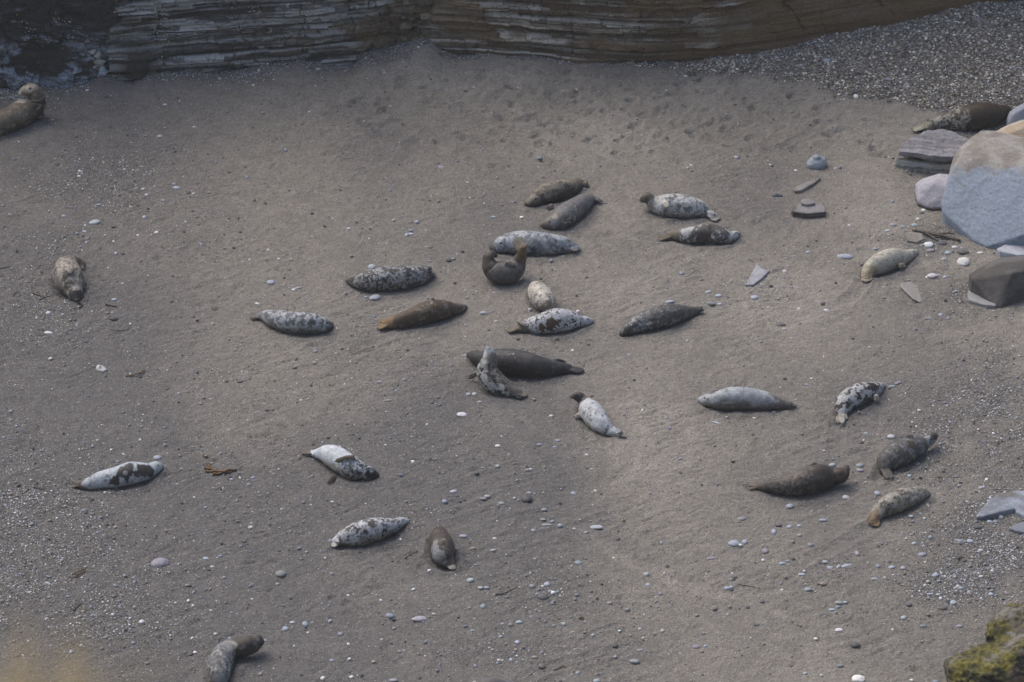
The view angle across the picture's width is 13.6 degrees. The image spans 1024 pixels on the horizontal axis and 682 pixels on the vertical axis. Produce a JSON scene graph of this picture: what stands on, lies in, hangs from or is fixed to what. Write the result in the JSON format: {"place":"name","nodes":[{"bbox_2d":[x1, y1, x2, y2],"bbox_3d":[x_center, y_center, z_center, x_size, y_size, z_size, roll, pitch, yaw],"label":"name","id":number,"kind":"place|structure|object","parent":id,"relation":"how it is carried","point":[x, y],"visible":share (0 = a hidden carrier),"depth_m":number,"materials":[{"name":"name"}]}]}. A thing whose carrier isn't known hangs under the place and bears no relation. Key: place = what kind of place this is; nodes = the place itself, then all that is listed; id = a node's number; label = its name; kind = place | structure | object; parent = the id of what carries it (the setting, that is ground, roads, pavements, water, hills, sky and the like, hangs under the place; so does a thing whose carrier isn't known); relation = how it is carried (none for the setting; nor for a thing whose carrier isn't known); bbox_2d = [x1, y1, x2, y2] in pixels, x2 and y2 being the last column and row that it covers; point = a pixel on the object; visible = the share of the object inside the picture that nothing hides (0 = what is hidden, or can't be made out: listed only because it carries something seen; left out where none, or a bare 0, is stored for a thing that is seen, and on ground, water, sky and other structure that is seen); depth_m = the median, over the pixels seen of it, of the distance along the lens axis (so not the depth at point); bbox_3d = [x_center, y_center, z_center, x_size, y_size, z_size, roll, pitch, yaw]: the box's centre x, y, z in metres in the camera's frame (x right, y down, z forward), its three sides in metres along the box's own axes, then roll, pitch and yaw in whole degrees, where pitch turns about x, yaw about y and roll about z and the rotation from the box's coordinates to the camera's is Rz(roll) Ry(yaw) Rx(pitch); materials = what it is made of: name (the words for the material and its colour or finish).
{"place":"outdoors","nodes":[
{"label":"outdoors","id":0,"kind":"place"},
{"bbox_2d":[0,593,164,681],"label":"dead grass clump","id":1,"kind":"object","parent":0,"point":[72,664],"visible":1,"depth_m":4.29,"materials":[{"name":"beige plant"}]},
{"bbox_2d":[0,0,1021,90],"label":"cliff","id":2,"kind":"structure","parent":0,"point":[204,36],"depth_m":106.40,"materials":[{"name":"grey stone"}]},
{"bbox_2d":[87,49,95,54],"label":"stone","id":3,"kind":"object","parent":2,"relation":"on","point":[92,51],"visible":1,"depth_m":105.42,"materials":[{"name":"grey stone"}]},
{"bbox_2d":[93,50,101,58],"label":"stone","id":4,"kind":"object","parent":2,"relation":"on","point":[97,54],"visible":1,"depth_m":105.47,"materials":[{"name":"grey stone"}]},
{"bbox_2d":[93,59,105,66],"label":"stone","id":5,"kind":"object","parent":2,"relation":"on","point":[99,62],"visible":1,"depth_m":105.56,"materials":[{"name":"grey stone"}]},
{"bbox_2d":[99,66,107,73],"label":"stone","id":6,"kind":"object","parent":2,"relation":"on","point":[103,69],"visible":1,"depth_m":105.62,"materials":[{"name":"grey stone"}]},
{"bbox_2d":[16,0,497,68],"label":"barnacles","id":7,"kind":"object","parent":2,"relation":"attached to","point":[154,28],"visible":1,"depth_m":105.56},
{"bbox_2d":[0,0,1023,681],"bbox_3d":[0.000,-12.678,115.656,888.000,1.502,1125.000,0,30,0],"label":"beach sand","id":8,"kind":"structure","parent":0,"point":[650,448],"depth_m":93.60,"materials":[{"name":"sand"}]},
{"bbox_2d":[0,83,45,135],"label":"seal","id":9,"kind":"object","parent":8,"relation":"on","point":[21,113],"visible":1,"depth_m":103.59,"materials":[{"name":"fur"}]},
{"bbox_2d":[53,255,86,302],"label":"seal","id":10,"kind":"object","parent":8,"relation":"on","point":[70,282],"visible":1,"depth_m":96.62,"materials":[{"name":"fur"}]},
{"bbox_2d":[70,565,86,578],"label":"kelp","id":11,"kind":"object","parent":8,"relation":"on","point":[78,571],"visible":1,"depth_m":86.77},
{"bbox_2d":[89,220,99,224],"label":"stone","id":12,"kind":"object","parent":8,"relation":"on","point":[94,222],"visible":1,"depth_m":99.60,"materials":[{"name":"white stone"}]},
{"bbox_2d":[96,365,106,371],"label":"shell","id":13,"kind":"object","parent":8,"relation":"on","point":[100,368],"visible":1,"depth_m":93.82},
{"bbox_2d":[97,71,105,76],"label":"stone","id":14,"kind":"object","parent":8,"relation":"on","point":[99,73],"visible":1,"depth_m":105.67,"materials":[{"name":"grey stone"}]},
{"bbox_2d":[72,461,162,489],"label":"seal","id":15,"kind":"object","parent":8,"relation":"on","point":[126,474],"visible":1,"depth_m":89.61,"materials":[{"name":"fur"}]},
{"bbox_2d":[153,455,160,459],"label":"pebble","id":16,"kind":"object","parent":8,"relation":"on","point":[157,457],"visible":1,"depth_m":90.63,"materials":[{"name":"stone"}]},
{"bbox_2d":[151,558,168,567],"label":"stone","id":17,"kind":"object","parent":8,"relation":"on","point":[158,562],"visible":1,"depth_m":87.12,"materials":[{"name":"grey stone"}]},
{"bbox_2d":[204,463,236,474],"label":"kelp","id":18,"kind":"object","parent":8,"relation":"on","point":[209,468],"visible":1,"depth_m":90.14},
{"bbox_2d":[207,634,263,681],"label":"seal","id":19,"kind":"object","parent":8,"relation":"on","point":[225,654],"visible":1,"depth_m":83.86,"materials":[{"name":"fur"}]},
{"bbox_2d":[266,280,274,284],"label":"pebble","id":20,"kind":"object","parent":8,"relation":"on","point":[270,282],"visible":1,"depth_m":97.24,"materials":[{"name":"stone"}]},
{"bbox_2d":[275,570,286,577],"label":"stone","id":21,"kind":"object","parent":8,"relation":"on","point":[281,573],"visible":1,"depth_m":86.70,"materials":[{"name":"grey stone"}]},
{"bbox_2d":[250,310,333,334],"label":"seal","id":22,"kind":"object","parent":8,"relation":"on","point":[298,323],"visible":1,"depth_m":95.20,"materials":[{"name":"fur"}]},
{"bbox_2d":[300,445,378,483],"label":"seal","id":23,"kind":"object","parent":8,"relation":"on","point":[343,462],"visible":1,"depth_m":89.87,"materials":[{"name":"fur"}]},
{"bbox_2d":[331,517,408,547],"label":"seal","id":24,"kind":"object","parent":8,"relation":"on","point":[364,532],"visible":1,"depth_m":87.63,"materials":[{"name":"fur"}]},
{"bbox_2d":[368,264,375,268],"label":"pebble","id":25,"kind":"object","parent":8,"relation":"on","point":[371,266],"visible":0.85,"depth_m":97.87,"materials":[{"name":"stone"}]},
{"bbox_2d":[369,294,380,300],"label":"stone","id":26,"kind":"object","parent":8,"relation":"on","point":[375,297],"visible":1,"depth_m":96.59,"materials":[{"name":"white stone"}]},
{"bbox_2d":[386,613,393,617],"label":"pebble","id":27,"kind":"object","parent":8,"relation":"on","point":[389,615],"visible":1,"depth_m":85.40,"materials":[{"name":"stone"}]},
{"bbox_2d":[345,265,435,291],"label":"seal","id":28,"kind":"object","parent":8,"relation":"on","point":[386,278],"visible":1,"depth_m":96.83,"materials":[{"name":"fur"}]},
{"bbox_2d":[412,616,426,621],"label":"stone","id":29,"kind":"object","parent":8,"relation":"on","point":[419,618],"visible":1,"depth_m":85.25,"materials":[{"name":"white stone"}]},
{"bbox_2d":[377,298,466,329],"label":"seal","id":30,"kind":"object","parent":8,"relation":"on","point":[432,310],"visible":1,"depth_m":95.49,"materials":[{"name":"fur"}]},
{"bbox_2d":[428,526,455,570],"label":"seal","id":31,"kind":"object","parent":8,"relation":"on","point":[441,547],"visible":1,"depth_m":86.96,"materials":[{"name":"fur"}]},
{"bbox_2d":[457,412,466,416],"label":"stone","id":32,"kind":"object","parent":8,"relation":"on","point":[461,414],"visible":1,"depth_m":92.18,"materials":[{"name":"white stone"}]},
{"bbox_2d":[466,677,508,681],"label":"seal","id":33,"kind":"object","parent":8,"relation":"on","point":[487,679],"visible":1,"depth_m":82.98,"materials":[{"name":"fur"}]},
{"bbox_2d":[468,346,527,398],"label":"seal","id":34,"kind":"object","parent":8,"relation":"on","point":[491,377],"visible":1,"depth_m":92.88,"materials":[{"name":"fur"}]},
{"bbox_2d":[482,236,526,284],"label":"seal","id":35,"kind":"object","parent":8,"relation":"on","point":[508,272],"visible":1,"depth_m":97.04,"materials":[{"name":"fur"}]},
{"bbox_2d":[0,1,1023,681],"bbox_3d":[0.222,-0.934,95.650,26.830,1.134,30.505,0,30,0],"label":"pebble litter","id":36,"kind":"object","parent":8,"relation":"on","point":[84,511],"visible":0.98,"depth_m":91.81,"materials":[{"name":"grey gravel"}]},
{"bbox_2d":[466,348,584,378],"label":"seal","id":37,"kind":"object","parent":8,"relation":"on","point":[518,363],"visible":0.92,"depth_m":93.48,"materials":[{"name":"fur"}]},
{"bbox_2d":[521,495,531,502],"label":"stone","id":38,"kind":"object","parent":8,"relation":"on","point":[526,498],"visible":1,"depth_m":89.09,"materials":[{"name":"grey stone"}]},
{"bbox_2d":[489,231,580,254],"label":"seal","id":39,"kind":"object","parent":8,"relation":"on","point":[540,243],"visible":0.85,"depth_m":98.36,"materials":[{"name":"fur"}]},
{"bbox_2d":[538,663,545,668],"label":"pebble","id":40,"kind":"object","parent":8,"relation":"on","point":[541,666],"visible":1,"depth_m":83.88,"materials":[{"name":"stone"}]},
{"bbox_2d":[528,281,556,311],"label":"seal","id":41,"kind":"object","parent":8,"relation":"on","point":[541,296],"visible":0.97,"depth_m":96.05,"materials":[{"name":"fur"}]},
{"bbox_2d":[537,593,548,599],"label":"stone","id":42,"kind":"object","parent":8,"relation":"on","point":[542,596],"visible":1,"depth_m":85.99,"materials":[{"name":"grey stone"}]},
{"bbox_2d":[506,308,593,333],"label":"seal","id":43,"kind":"object","parent":8,"relation":"on","point":[556,320],"visible":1,"depth_m":95.18,"materials":[{"name":"fur"}]},
{"bbox_2d":[524,177,589,206],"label":"seal","id":44,"kind":"object","parent":8,"relation":"on","point":[554,191],"visible":1,"depth_m":100.52,"materials":[{"name":"fur"}]},
{"bbox_2d":[539,193,602,229],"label":"seal","id":45,"kind":"object","parent":8,"relation":"on","point":[569,212],"visible":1,"depth_m":99.49,"materials":[{"name":"fur"}]},
{"bbox_2d":[590,525,602,528],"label":"stone","id":46,"kind":"object","parent":8,"relation":"on","point":[596,527],"visible":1,"depth_m":88.27,"materials":[{"name":"white stone"}]},
{"bbox_2d":[570,391,626,436],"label":"seal","id":47,"kind":"object","parent":8,"relation":"on","point":[592,414],"visible":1,"depth_m":91.55,"materials":[{"name":"fur"}]},
{"bbox_2d":[629,659,639,663],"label":"pebble","id":48,"kind":"object","parent":8,"relation":"on","point":[634,661],"visible":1,"depth_m":84.06,"materials":[{"name":"stone"}]},
{"bbox_2d":[619,304,703,336],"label":"seal","id":49,"kind":"object","parent":8,"relation":"on","point":[656,317],"visible":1,"depth_m":95.30,"materials":[{"name":"fur"}]},
{"bbox_2d":[640,192,720,220],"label":"seal","id":50,"kind":"object","parent":8,"relation":"on","point":[671,205],"visible":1,"depth_m":99.84,"materials":[{"name":"fur"}]},
{"bbox_2d":[657,223,739,243],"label":"seal","id":51,"kind":"object","parent":8,"relation":"on","point":[707,233],"visible":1,"depth_m":98.79,"materials":[{"name":"fur"}]},
{"bbox_2d":[706,301,715,304],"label":"stone","id":52,"kind":"object","parent":8,"relation":"on","point":[710,303],"visible":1,"depth_m":96.37,"materials":[{"name":"grey stone"}]},
{"bbox_2d":[728,540,739,546],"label":"stone","id":53,"kind":"object","parent":8,"relation":"on","point":[734,543],"visible":1,"depth_m":87.75,"materials":[{"name":"white stone"}]},
{"bbox_2d":[698,387,796,410],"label":"seal","id":54,"kind":"object","parent":8,"relation":"on","point":[739,398],"visible":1,"depth_m":92.28,"materials":[{"name":"fur"}]},
{"bbox_2d":[746,264,768,286],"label":"flat rock","id":55,"kind":"object","parent":8,"relation":"on","point":[759,273],"visible":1,"depth_m":97.51,"materials":[{"name":"grey stone"}]},
{"bbox_2d":[771,193,782,196],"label":"flat rock","id":56,"kind":"object","parent":8,"relation":"on","point":[776,195],"visible":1,"depth_m":100.86,"materials":[{"name":"grey stone"}]},
{"bbox_2d":[747,462,849,496],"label":"seal","id":57,"kind":"object","parent":8,"relation":"on","point":[812,478],"visible":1,"depth_m":89.38,"materials":[{"name":"fur"}]},
{"bbox_2d":[793,177,820,193],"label":"flat rock","id":58,"kind":"object","parent":8,"relation":"on","point":[802,187],"visible":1,"depth_m":101.22,"materials":[{"name":"grey stone"}]},
{"bbox_2d":[791,198,825,218],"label":"rock","id":59,"kind":"object","parent":8,"relation":"on","point":[807,208],"visible":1,"depth_m":100.00,"materials":[{"name":"grey stone"}]},
{"bbox_2d":[806,154,826,169],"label":"boulder","id":60,"kind":"object","parent":8,"relation":"on","point":[816,162],"visible":1,"depth_m":102.03,"materials":[{"name":"grey stone"}]},
{"bbox_2d":[615,0,1023,171],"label":"shingle","id":61,"kind":"object","parent":8,"relation":"on","point":[977,60],"visible":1,"depth_m":106.16,"materials":[{"name":"gravel"}]},
{"bbox_2d":[837,254,852,258],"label":"stone","id":62,"kind":"object","parent":8,"relation":"on","point":[846,256],"visible":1,"depth_m":98.36,"materials":[{"name":"grey stone"}]},
{"bbox_2d":[842,495,849,499],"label":"pebble","id":63,"kind":"object","parent":8,"relation":"on","point":[845,497],"visible":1,"depth_m":89.33,"materials":[{"name":"stone"}]},
{"bbox_2d":[849,642,859,647],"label":"stone","id":64,"kind":"object","parent":8,"relation":"on","point":[854,644],"visible":1,"depth_m":84.60,"materials":[{"name":"grey stone"}]},
{"bbox_2d":[852,675,864,681],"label":"stone","id":65,"kind":"object","parent":8,"relation":"on","point":[858,678],"visible":1,"depth_m":83.45,"materials":[{"name":"white stone"}]},
{"bbox_2d":[834,382,885,423],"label":"seal","id":66,"kind":"object","parent":8,"relation":"on","point":[851,398],"visible":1,"depth_m":92.33,"materials":[{"name":"fur"}]},
{"bbox_2d":[861,248,918,282],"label":"seal","id":67,"kind":"object","parent":8,"relation":"on","point":[885,261],"visible":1,"depth_m":97.54,"materials":[{"name":"fur"}]},
{"bbox_2d":[868,487,930,526],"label":"seal","id":68,"kind":"object","parent":8,"relation":"on","point":[897,501],"visible":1,"depth_m":88.69,"materials":[{"name":"fur"}]},
{"bbox_2d":[876,432,937,478],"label":"seal","id":69,"kind":"object","parent":8,"relation":"on","point":[901,452],"visible":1,"depth_m":90.29,"materials":[{"name":"fur"}]},
{"bbox_2d":[900,282,922,301],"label":"flat rock","id":70,"kind":"object","parent":8,"relation":"on","point":[910,289],"visible":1,"depth_m":96.86,"materials":[{"name":"grey stone"}]},
{"bbox_2d":[906,232,924,243],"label":"flat rock","id":71,"kind":"object","parent":8,"relation":"on","point":[914,237],"visible":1,"depth_m":99.00,"materials":[{"name":"grey stone"}]},
{"bbox_2d":[918,552,925,556],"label":"pebble","id":72,"kind":"object","parent":8,"relation":"on","point":[921,554],"visible":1,"depth_m":87.44,"materials":[{"name":"stone"}]},
{"bbox_2d":[924,242,933,247],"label":"stone","id":73,"kind":"object","parent":8,"relation":"on","point":[929,244],"visible":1,"depth_m":98.70,"materials":[{"name":"white stone"}]},
{"bbox_2d":[894,129,968,172],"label":"ledge rock","id":74,"kind":"object","parent":8,"relation":"on","point":[932,151],"visible":0.7,"depth_m":102.02,"materials":[{"name":"grey stone"}]},
{"bbox_2d":[915,174,948,210],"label":"boulder","id":75,"kind":"object","parent":8,"relation":"on","point":[929,191],"visible":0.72,"depth_m":100.42,"materials":[{"name":"grey stone"}]},
{"bbox_2d":[927,273,937,277],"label":"stone","id":76,"kind":"object","parent":8,"relation":"on","point":[932,275],"visible":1,"depth_m":97.45,"materials":[{"name":"white stone"}]},
{"bbox_2d":[912,229,960,240],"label":"driftwood","id":77,"kind":"object","parent":8,"relation":"on","point":[929,233],"visible":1,"depth_m":99.14,"materials":[{"name":"wood"}]},
{"bbox_2d":[936,241,946,244],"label":"stone","id":78,"kind":"object","parent":8,"relation":"on","point":[941,243],"visible":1,"depth_m":98.86,"materials":[{"name":"grey stone"}]},
{"bbox_2d":[911,102,1012,131],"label":"seal","id":79,"kind":"object","parent":8,"relation":"on","point":[976,116],"visible":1,"depth_m":103.58,"materials":[{"name":"fur"}]},
{"bbox_2d":[957,250,968,254],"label":"stone","id":80,"kind":"object","parent":8,"relation":"on","point":[962,252],"visible":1,"depth_m":98.48,"materials":[{"name":"grey stone"}]},
{"bbox_2d":[957,257,969,265],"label":"stone","id":81,"kind":"object","parent":8,"relation":"on","point":[963,261],"visible":1,"depth_m":98.06,"materials":[{"name":"white stone"}]},
{"bbox_2d":[967,290,995,308],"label":"flat rock","id":82,"kind":"object","parent":8,"relation":"on","point":[974,299],"visible":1,"depth_m":96.40,"materials":[{"name":"grey stone"}]},
{"bbox_2d":[941,130,1023,248],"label":"boulder","id":83,"kind":"object","parent":8,"relation":"on","point":[982,203],"visible":0.99,"depth_m":99.20,"materials":[{"name":"grey stone"}]},
{"bbox_2d":[943,602,1023,681],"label":"mossy rock","id":84,"kind":"object","parent":8,"relation":"on","point":[998,656],"visible":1,"depth_m":83.31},
{"bbox_2d":[968,256,1023,307],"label":"boulder","id":85,"kind":"object","parent":8,"relation":"on","point":[999,282],"visible":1,"depth_m":96.41,"materials":[{"name":"grey stone"}]},
{"bbox_2d":[976,491,1023,520],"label":"flat rock","id":86,"kind":"object","parent":8,"relation":"on","point":[1004,503],"visible":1,"depth_m":88.88,"materials":[{"name":"grey stone"}]},
{"bbox_2d":[996,244,1023,257],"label":"flat rock","id":87,"kind":"object","parent":8,"relation":"on","point":[1006,250],"visible":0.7,"depth_m":98.32,"materials":[{"name":"grey stone"}]},
{"bbox_2d":[997,120,1023,137],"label":"boulder","id":88,"kind":"object","parent":8,"relation":"on","point":[1016,128],"visible":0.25,"depth_m":100.50,"materials":[{"name":"beige stone"}]},
{"bbox_2d":[1006,104,1023,125],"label":"boulder","id":89,"kind":"object","parent":8,"relation":"on","point":[1016,114],"visible":0.45,"depth_m":103.51,"materials":[{"name":"grey stone"}]},
{"bbox_2d":[1009,522,1023,534],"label":"flat rock","id":90,"kind":"object","parent":8,"relation":"on","point":[1018,528],"visible":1,"depth_m":88.21,"materials":[{"name":"grey stone"}]}
]}

